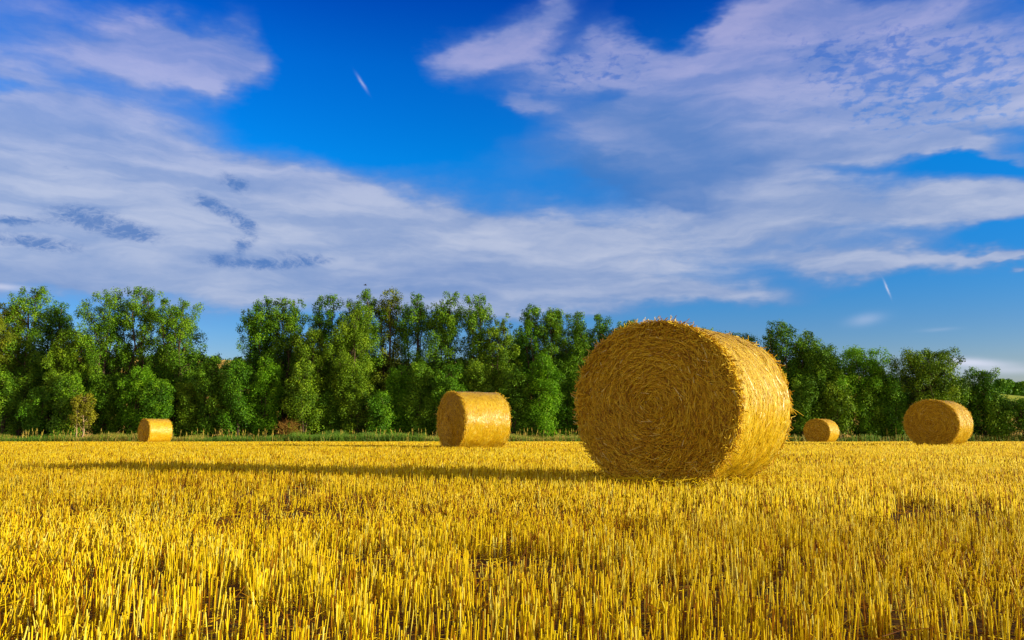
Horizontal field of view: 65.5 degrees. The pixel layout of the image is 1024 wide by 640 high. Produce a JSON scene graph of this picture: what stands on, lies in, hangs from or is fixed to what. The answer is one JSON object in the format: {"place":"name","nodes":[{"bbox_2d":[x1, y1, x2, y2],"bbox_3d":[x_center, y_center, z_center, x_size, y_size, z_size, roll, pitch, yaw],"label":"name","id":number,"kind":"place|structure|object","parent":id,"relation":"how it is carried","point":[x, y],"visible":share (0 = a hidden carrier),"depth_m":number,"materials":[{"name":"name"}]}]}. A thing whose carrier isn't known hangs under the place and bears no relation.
{"place":"outdoors","nodes":[
{"label":"outdoors","id":0,"kind":"place"},
{"bbox_2d":[0,451,1023,639],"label":"field ground","id":1,"kind":"structure","parent":0,"point":[715,621],"depth_m":2.50,"materials":[{"name":"soil"}]},
{"bbox_2d":[0,302,32,398],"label":"broadleaf tree","id":2,"kind":"object","parent":1,"relation":"on","point":[8,336],"visible":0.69,"depth_m":61.15,"materials":[{"name":"green plant"}]},
{"bbox_2d":[0,369,34,437],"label":"hedge bush","id":3,"kind":"object","parent":1,"relation":"on","point":[11,393],"visible":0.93,"depth_m":58.93,"materials":[{"name":"green plant"}]},
{"bbox_2d":[0,286,53,438],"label":"broadleaf tree","id":4,"kind":"object","parent":1,"relation":"on","point":[31,354],"visible":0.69,"depth_m":61.68,"materials":[{"name":"green plant"}]},
{"bbox_2d":[14,385,58,437],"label":"hedge bush","id":5,"kind":"object","parent":1,"relation":"on","point":[31,410],"visible":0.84,"depth_m":57.94,"materials":[{"name":"green plant"}]},
{"bbox_2d":[22,368,56,433],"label":"hedge bush","id":6,"kind":"object","parent":1,"relation":"on","point":[31,396],"visible":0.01,"depth_m":64.65,"materials":[{"name":"green plant"}]},
{"bbox_2d":[33,300,76,433],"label":"broadleaf tree","id":7,"kind":"object","parent":1,"relation":"on","point":[59,320],"visible":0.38,"depth_m":64.01,"materials":[{"name":"green plant"}]},
{"bbox_2d":[45,372,90,437],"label":"hedge bush","id":8,"kind":"object","parent":1,"relation":"on","point":[66,390],"visible":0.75,"depth_m":57.24,"materials":[{"name":"green plant"}]},
{"bbox_2d":[40,329,101,432],"bbox_3d":[-33.272,4.976,59.814,4.079,8.704,3.804,0,-8,0],"label":"broadleaf tree","id":9,"kind":"object","parent":1,"relation":"on","point":[66,357],"visible":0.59,"depth_m":59.42,"materials":[{"name":"green plant"}]},
{"bbox_2d":[52,355,94,436],"bbox_3d":[-35.521,6.350,65.723,4.667,7.780,5.455,0,-8,0],"label":"hedge bush","id":10,"kind":"object","parent":1,"relation":"on","point":[87,430],"visible":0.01,"depth_m":64.69,"materials":[{"name":"green plant"}]},
{"bbox_2d":[68,393,99,436],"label":"golden sapling","id":11,"kind":"object","parent":1,"relation":"on","point":[81,406],"visible":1,"depth_m":56.28,"materials":[{"name":"yellow plant"}]},
{"bbox_2d":[65,289,135,437],"bbox_3d":[-31.327,3.539,61.129,4.860,11.937,5.670,0,-8,0],"label":"broadleaf tree","id":12,"kind":"object","parent":1,"relation":"on","point":[106,325],"visible":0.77,"depth_m":60.53,"materials":[{"name":"green plant"}]},
{"bbox_2d":[85,373,123,435],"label":"hedge bush","id":13,"kind":"object","parent":1,"relation":"on","point":[105,422],"visible":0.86,"depth_m":58.78,"materials":[{"name":"green plant"}]},
{"bbox_2d":[87,349,143,435],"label":"hedge bush","id":14,"kind":"object","parent":1,"relation":"on","point":[121,428],"depth_m":65.11,"materials":[{"name":"green plant"}]},
{"bbox_2d":[100,286,171,410],"bbox_3d":[-29.256,3.434,62.206,5.100,12.470,4.859,-2,-8,12],"label":"broadleaf tree","id":15,"kind":"object","parent":1,"relation":"on","point":[146,325],"visible":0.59,"depth_m":61.63,"materials":[{"name":"green plant"}]},
{"bbox_2d":[113,366,158,435],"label":"hedge bush","id":16,"kind":"object","parent":1,"relation":"on","point":[134,386],"visible":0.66,"depth_m":58.10,"materials":[{"name":"green plant"}]},
{"bbox_2d":[123,348,181,428],"bbox_3d":[-29.146,6.217,65.626,5.184,8.292,5.762,0,-8,0],"label":"hedge bush","id":17,"kind":"object","parent":1,"relation":"on","point":[151,379],"depth_m":64.61,"materials":[{"name":"green plant"}]},
{"bbox_2d":[137,418,172,441],"bbox_3d":[-20.412,6.359,45.548,1.667,1.494,1.448,-7,-10,42],"label":"straw bale","id":18,"kind":"object","parent":1,"relation":"on","point":[155,430],"visible":0.94,"depth_m":45.10},
{"bbox_2d":[134,378,176,433],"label":"hedge bush","id":19,"kind":"object","parent":1,"relation":"on","point":[158,399],"visible":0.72,"depth_m":57.41,"materials":[{"name":"green plant"}]},
{"bbox_2d":[143,297,207,436],"bbox_3d":[-25.870,3.832,61.049,4.441,11.350,5.077,0,-8,0],"label":"broadleaf tree","id":20,"kind":"object","parent":1,"relation":"on","point":[176,365],"visible":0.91,"depth_m":60.75,"materials":[{"name":"green plant"}]},
{"bbox_2d":[169,380,202,437],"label":"hedge bush","id":21,"kind":"object","parent":1,"relation":"on","point":[186,411],"visible":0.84,"depth_m":58.43,"materials":[{"name":"green plant"}]},
{"bbox_2d":[173,352,223,419],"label":"hedge bush","id":22,"kind":"object","parent":1,"relation":"on","point":[203,356],"visible":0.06,"depth_m":65.25,"materials":[{"name":"green plant"}]},
{"bbox_2d":[188,354,227,437],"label":"hedge bush","id":23,"kind":"object","parent":1,"relation":"on","point":[209,378],"visible":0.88,"depth_m":58.15,"materials":[{"name":"green plant"}]},
{"bbox_2d":[209,356,252,435],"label":"hedge bush","id":24,"kind":"object","parent":1,"relation":"on","point":[226,364],"visible":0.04,"depth_m":65.03,"materials":[{"name":"green plant"}]},
{"bbox_2d":[214,394,249,435],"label":"hedge bush","id":25,"kind":"object","parent":1,"relation":"on","point":[224,407],"visible":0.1,"depth_m":58.38,"materials":[{"name":"green plant"}]},
{"bbox_2d":[214,356,256,436],"bbox_3d":[-19.849,5.824,57.867,3.210,6.420,3.196,0,-8,0],"label":"hedge bush","id":26,"kind":"object","parent":1,"relation":"on","point":[235,387],"visible":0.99,"depth_m":57.39,"materials":[{"name":"green plant"}]},
{"bbox_2d":[235,295,287,435],"bbox_3d":[-19.535,3.829,61.880,4.093,11.576,4.785,2,-8,-11],"label":"broadleaf tree","id":27,"kind":"object","parent":1,"relation":"on","point":[254,323],"visible":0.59,"depth_m":61.49,"materials":[{"name":"green plant"}]},
{"bbox_2d":[243,356,284,438],"bbox_3d":[-18.148,5.985,58.652,2.788,6.709,3.186,0,-8,0],"label":"hedge bush","id":28,"kind":"object","parent":1,"relation":"on","point":[266,389],"visible":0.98,"depth_m":58.08,"materials":[{"name":"green plant"}]},
{"bbox_2d":[250,351,293,436],"bbox_3d":[-19.138,6.295,65.672,5.071,8.121,5.015,0,-8,0],"label":"hedge bush","id":29,"kind":"object","parent":1,"relation":"on","point":[279,419],"visible":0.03,"depth_m":64.53,"materials":[{"name":"green plant"}]},
{"bbox_2d":[262,297,310,433],"bbox_3d":[-17.502,3.899,62.098,3.962,11.502,5.262,0,-8,0],"label":"broadleaf tree","id":30,"kind":"object","parent":1,"relation":"on","point":[290,326],"visible":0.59,"depth_m":61.51,"materials":[{"name":"green plant"}]},
{"bbox_2d":[273,418,306,436],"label":"dry bush","id":31,"kind":"object","parent":1,"relation":"on","point":[286,430],"visible":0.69,"depth_m":56.59,"materials":[{"name":"brown plant"}]},
{"bbox_2d":[280,359,325,435],"bbox_3d":[-15.031,5.891,57.575,3.212,6.213,3.038,-2,-8,14],"label":"hedge bush","id":32,"kind":"object","parent":1,"relation":"on","point":[299,404],"visible":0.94,"depth_m":57.41,"materials":[{"name":"green plant"}]},
{"bbox_2d":[289,327,334,434],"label":"broadleaf tree","id":33,"kind":"object","parent":1,"relation":"on","point":[305,351],"visible":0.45,"depth_m":59.74,"materials":[{"name":"green plant"}]},
{"bbox_2d":[304,363,330,433],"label":"hedge bush","id":34,"kind":"object","parent":1,"relation":"on","point":[318,423],"visible":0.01,"depth_m":64.16,"materials":[{"name":"green plant"}]},
{"bbox_2d":[307,293,348,427],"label":"broadleaf tree","id":35,"kind":"object","parent":1,"relation":"on","point":[318,320],"visible":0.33,"depth_m":63.14,"materials":[{"name":"green plant"}]},
{"bbox_2d":[313,388,343,434],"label":"hedge bush","id":36,"kind":"object","parent":1,"relation":"on","point":[331,420],"visible":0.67,"depth_m":58.52,"materials":[{"name":"green plant"}]},
{"bbox_2d":[321,302,375,420],"bbox_3d":[-12.355,3.959,59.990,4.078,10.746,4.855,0,-8,0],"label":"broadleaf tree","id":37,"kind":"object","parent":1,"relation":"on","point":[344,366],"visible":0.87,"depth_m":59.69,"materials":[{"name":"green plant"}]},
{"bbox_2d":[333,371,374,434],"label":"hedge bush","id":38,"kind":"object","parent":1,"relation":"on","point":[352,406],"visible":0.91,"depth_m":58.12,"materials":[{"name":"green plant"}]},
{"bbox_2d":[337,288,387,430],"bbox_3d":[-11.791,3.508,62.934,4.626,12.533,4.644,0,-8,0],"label":"broadleaf tree","id":39,"kind":"object","parent":1,"relation":"on","point":[369,306],"visible":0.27,"depth_m":62.55,"materials":[{"name":"green plant"}]},
{"bbox_2d":[364,389,396,435],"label":"hedge bush","id":40,"kind":"object","parent":1,"relation":"on","point":[379,410],"visible":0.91,"depth_m":57.25,"materials":[{"name":"green plant"}]},
{"bbox_2d":[365,357,410,426],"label":"hedge bush","id":41,"kind":"object","parent":1,"relation":"on","point":[379,384],"depth_m":65.14,"materials":[{"name":"green plant"}]},
{"bbox_2d":[369,287,409,433],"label":"broadleaf tree","id":42,"kind":"object","parent":1,"relation":"on","point":[389,304],"visible":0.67,"depth_m":63.14,"materials":[{"name":"green plant"}]},
{"bbox_2d":[384,365,412,435],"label":"hedge bush","id":43,"kind":"object","parent":1,"relation":"on","point":[396,383],"visible":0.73,"depth_m":58.80,"materials":[{"name":"green plant"}]},
{"bbox_2d":[392,291,436,430],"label":"broadleaf tree","id":44,"kind":"object","parent":1,"relation":"on","point":[410,324],"visible":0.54,"depth_m":62.90,"materials":[{"name":"green plant"}]},
{"bbox_2d":[400,358,438,436],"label":"hedge bush","id":45,"kind":"object","parent":1,"relation":"on","point":[418,385],"visible":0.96,"depth_m":58.06,"materials":[{"name":"green plant"}]},
{"bbox_2d":[403,363,437,434],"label":"hedge bush","id":46,"kind":"object","parent":1,"relation":"on","point":[431,407],"visible":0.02,"depth_m":64.91,"materials":[{"name":"green plant"}]},
{"bbox_2d":[420,291,466,408],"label":"broadleaf tree","id":47,"kind":"object","parent":1,"relation":"on","point":[442,337],"visible":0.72,"depth_m":61.73,"materials":[{"name":"green plant"}]},
{"bbox_2d":[425,355,467,432],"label":"hedge bush","id":48,"kind":"object","parent":1,"relation":"on","point":[434,388],"visible":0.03,"depth_m":64.79,"materials":[{"name":"green plant"}]},
{"bbox_2d":[431,363,467,434],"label":"hedge bush","id":49,"kind":"object","parent":1,"relation":"on","point":[448,383],"visible":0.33,"depth_m":57.60,"materials":[{"name":"green plant"}]},
{"bbox_2d":[435,390,511,450],"bbox_3d":[-0.927,2.472,19.559,1.441,1.498,1.690,5,-9,-30],"label":"straw bale","id":50,"kind":"object","parent":1,"relation":"on","point":[471,419],"visible":0.92,"depth_m":19.03},
{"bbox_2d":[457,293,498,391],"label":"broadleaf tree","id":51,"kind":"object","parent":1,"relation":"on","point":[476,316],"visible":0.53,"depth_m":62.02,"materials":[{"name":"green plant"}]},
{"bbox_2d":[461,358,495,391],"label":"hedge bush","id":52,"kind":"object","parent":1,"relation":"on","point":[475,379],"visible":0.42,"depth_m":58.92,"materials":[{"name":"green plant"}]},
{"bbox_2d":[477,313,522,392],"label":"broadleaf tree","id":53,"kind":"object","parent":1,"relation":"on","point":[500,361],"visible":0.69,"depth_m":60.81,"materials":[{"name":"green plant"}]},
{"bbox_2d":[0,481,1023,639],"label":"stubble straw","id":54,"kind":"object","parent":1,"relation":"on","point":[145,544],"visible":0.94,"depth_m":2.54,"materials":[{"name":"yellow plant"}]},
{"bbox_2d":[0,459,1023,530],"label":"stubble straw","id":55,"kind":"object","parent":1,"relation":"on","point":[198,479],"visible":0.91,"depth_m":5.85,"materials":[{"name":"yellow plant"}]},
{"bbox_2d":[0,443,1023,470],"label":"stubble straw","id":56,"kind":"object","parent":1,"relation":"on","point":[266,455],"visible":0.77,"depth_m":13.06,"materials":[{"name":"yellow plant"}]},
{"bbox_2d":[0,441,1023,446],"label":"stubble straw","id":57,"kind":"object","parent":1,"relation":"on","point":[571,443],"visible":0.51,"depth_m":26.78,"materials":[{"name":"yellow plant"}]},
{"bbox_2d":[496,364,531,436],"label":"hedge bush","id":58,"kind":"object","parent":1,"relation":"on","point":[515,393],"visible":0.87,"depth_m":58.01,"materials":[{"name":"green plant"}]},
{"bbox_2d":[502,327,532,416],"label":"broadleaf tree","id":59,"kind":"object","parent":1,"relation":"on","point":[516,358],"visible":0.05,"depth_m":63.81,"materials":[{"name":"green plant"}]},
{"bbox_2d":[512,302,551,431],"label":"broadleaf tree","id":60,"kind":"object","parent":1,"relation":"on","point":[527,344],"visible":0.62,"depth_m":61.85,"materials":[{"name":"green plant"}]},
{"bbox_2d":[522,350,564,437],"bbox_3d":[2.298,5.597,57.787,3.326,6.865,2.819,-6,-10,38],"label":"hedge bush","id":61,"kind":"object","parent":1,"relation":"on","point":[544,379],"visible":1,"depth_m":57.48,"materials":[{"name":"green plant"}]},
{"bbox_2d":[532,307,571,436],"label":"broadleaf tree","id":62,"kind":"object","parent":1,"relation":"on","point":[554,326],"visible":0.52,"depth_m":61.88,"materials":[{"name":"green plant"}]},
{"bbox_2d":[548,380,578,437],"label":"hedge bush","id":63,"kind":"object","parent":1,"relation":"on","point":[566,408],"visible":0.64,"depth_m":58.66,"materials":[{"name":"green plant"}]},
{"bbox_2d":[555,311,592,434],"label":"broadleaf tree","id":64,"kind":"object","parent":1,"relation":"on","point":[574,352],"visible":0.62,"depth_m":61.67,"materials":[{"name":"green plant"}]},
{"bbox_2d":[568,355,585,435],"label":"hedge bush","id":65,"kind":"object","parent":1,"relation":"on","point":[577,374],"visible":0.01,"depth_m":58.55,"materials":[{"name":"green plant"}]},
{"bbox_2d":[582,313,613,353],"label":"broadleaf tree","id":66,"kind":"object","parent":1,"relation":"on","point":[599,329],"visible":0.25,"depth_m":63.05,"materials":[{"name":"green plant"}]},
{"bbox_2d":[608,319,638,334],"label":"broadleaf tree","id":67,"kind":"object","parent":1,"relation":"on","point":[618,325],"visible":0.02,"depth_m":61.98,"materials":[{"name":"green plant"}]},
{"bbox_2d":[570,315,801,489],"bbox_3d":[1.607,0.793,7.416,1.725,1.541,1.421,-6,-10,38],"label":"straw bale","id":68,"kind":"object","parent":1,"relation":"on","point":[665,398],"visible":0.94,"depth_m":6.91},
{"bbox_2d":[719,330,762,346],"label":"broadleaf tree","id":69,"kind":"object","parent":1,"relation":"on","point":[746,337],"visible":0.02,"depth_m":59.52,"materials":[{"name":"green plant"}]},
{"bbox_2d":[758,319,801,432],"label":"broadleaf tree","id":70,"kind":"object","parent":1,"relation":"on","point":[781,352],"visible":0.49,"depth_m":57.65,"materials":[{"name":"green plant"}]},
{"bbox_2d":[783,361,801,436],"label":"hedge bush","id":71,"kind":"object","parent":1,"relation":"on","point":[791,432],"visible":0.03,"depth_m":58.39,"materials":[{"name":"green plant"}]},
{"bbox_2d":[789,373,824,438],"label":"hedge bush","id":72,"kind":"object","parent":1,"relation":"on","point":[805,398],"visible":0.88,"depth_m":55.36,"materials":[{"name":"green plant"}]},
{"bbox_2d":[788,329,828,413],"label":"broadleaf tree","id":73,"kind":"object","parent":1,"relation":"on","point":[804,348],"visible":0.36,"depth_m":57.76,"materials":[{"name":"green plant"}]},
{"bbox_2d":[803,418,839,441],"bbox_3d":[17.712,6.354,45.581,1.394,1.489,1.640,7,-11,-43],"label":"straw bale","id":74,"kind":"object","parent":1,"relation":"on","point":[820,430],"visible":0.91,"depth_m":45.12},
{"bbox_2d":[802,342,841,418],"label":"broadleaf tree","id":75,"kind":"object","parent":1,"relation":"on","point":[822,364],"visible":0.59,"depth_m":56.33,"materials":[{"name":"green plant"}]},
{"bbox_2d":[815,369,858,440],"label":"hedge bush","id":76,"kind":"object","parent":1,"relation":"on","point":[837,399],"visible":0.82,"depth_m":55.08,"materials":[{"name":"green plant"}]},
{"bbox_2d":[827,345,892,435],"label":"broadleaf tree","id":77,"kind":"object","parent":1,"relation":"on","point":[851,369],"visible":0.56,"depth_m":55.80,"materials":[{"name":"green plant"}]},
{"bbox_2d":[847,383,883,440],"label":"hedge bush","id":78,"kind":"object","parent":1,"relation":"on","point":[866,393],"visible":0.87,"depth_m":55.41,"materials":[{"name":"green plant"}]},
{"bbox_2d":[860,365,900,438],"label":"broadleaf tree","id":79,"kind":"object","parent":1,"relation":"on","point":[881,424],"visible":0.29,"depth_m":55.67,"materials":[{"name":"green plant"}]},
{"bbox_2d":[874,369,910,439],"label":"hedge bush","id":80,"kind":"object","parent":1,"relation":"on","point":[895,404],"visible":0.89,"depth_m":55.09,"materials":[{"name":"green plant"}]},
{"bbox_2d":[898,384,914,410],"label":"hedge bush","id":81,"kind":"object","parent":1,"relation":"on","point":[906,395],"depth_m":58.39,"materials":[{"name":"green plant"}]},
{"bbox_2d":[887,344,971,412],"bbox_3d":[29.334,5.265,55.758,4.929,6.920,5.019,0,-8,0],"label":"round bush","id":82,"kind":"object","parent":1,"relation":"on","point":[930,372],"visible":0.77,"depth_m":55.23,"materials":[{"name":"green plant"}]},
{"bbox_2d":[902,398,972,445],"bbox_3d":[12.901,3.133,24.092,1.351,1.507,1.694,7,-11,-43],"label":"straw bale","id":83,"kind":"object","parent":1,"relation":"on","point":[934,422],"visible":0.89,"depth_m":23.65},
{"bbox_2d":[945,380,981,434],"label":"hedge bush","id":84,"kind":"object","parent":1,"relation":"on","point":[965,398],"visible":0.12,"depth_m":55.22,"materials":[{"name":"green plant"}]},
{"bbox_2d":[960,367,1005,440],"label":"broadleaf tree","id":85,"kind":"object","parent":1,"relation":"on","point":[979,386],"visible":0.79,"depth_m":55.48,"materials":[{"name":"plant"}]},
{"bbox_2d":[980,388,1017,440],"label":"round bush","id":86,"kind":"object","parent":1,"relation":"on","point":[1001,422],"visible":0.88,"depth_m":54.58,"materials":[{"name":"green plant"}]},
{"bbox_2d":[999,394,1023,440],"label":"round bush","id":87,"kind":"object","parent":1,"relation":"on","point":[1019,417],"visible":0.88,"depth_m":54.51,"materials":[{"name":"plant"}]},
{"bbox_2d":[0,428,1023,441],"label":"verge grass","id":88,"kind":"structure","parent":0,"point":[338,435],"depth_m":54.48,"materials":[{"name":"green plant"}]},
{"bbox_2d":[0,0,1023,383],"label":"sky","id":89,"kind":"structure","parent":0,"point":[843,172],"materials":[{"name":"blue"}]},
{"bbox_2d":[23,358,1023,437],"bbox_3d":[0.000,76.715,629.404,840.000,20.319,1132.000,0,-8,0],"label":"hill","id":90,"kind":"structure","parent":0,"point":[1011,397],"depth_m":162.32,"materials":[{"name":"green plant"}]},
{"bbox_2d":[993,378,1014,394],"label":"distant tree","id":91,"kind":"object","parent":90,"relation":"on","point":[1007,385],"visible":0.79,"depth_m":213.00,"materials":[{"name":"green plant"}]},
{"bbox_2d":[1012,381,1023,395],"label":"distant tree","id":92,"kind":"object","parent":90,"relation":"on","point":[1018,389],"visible":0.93,"depth_m":213.00,"materials":[{"name":"green plant"}]}
]}

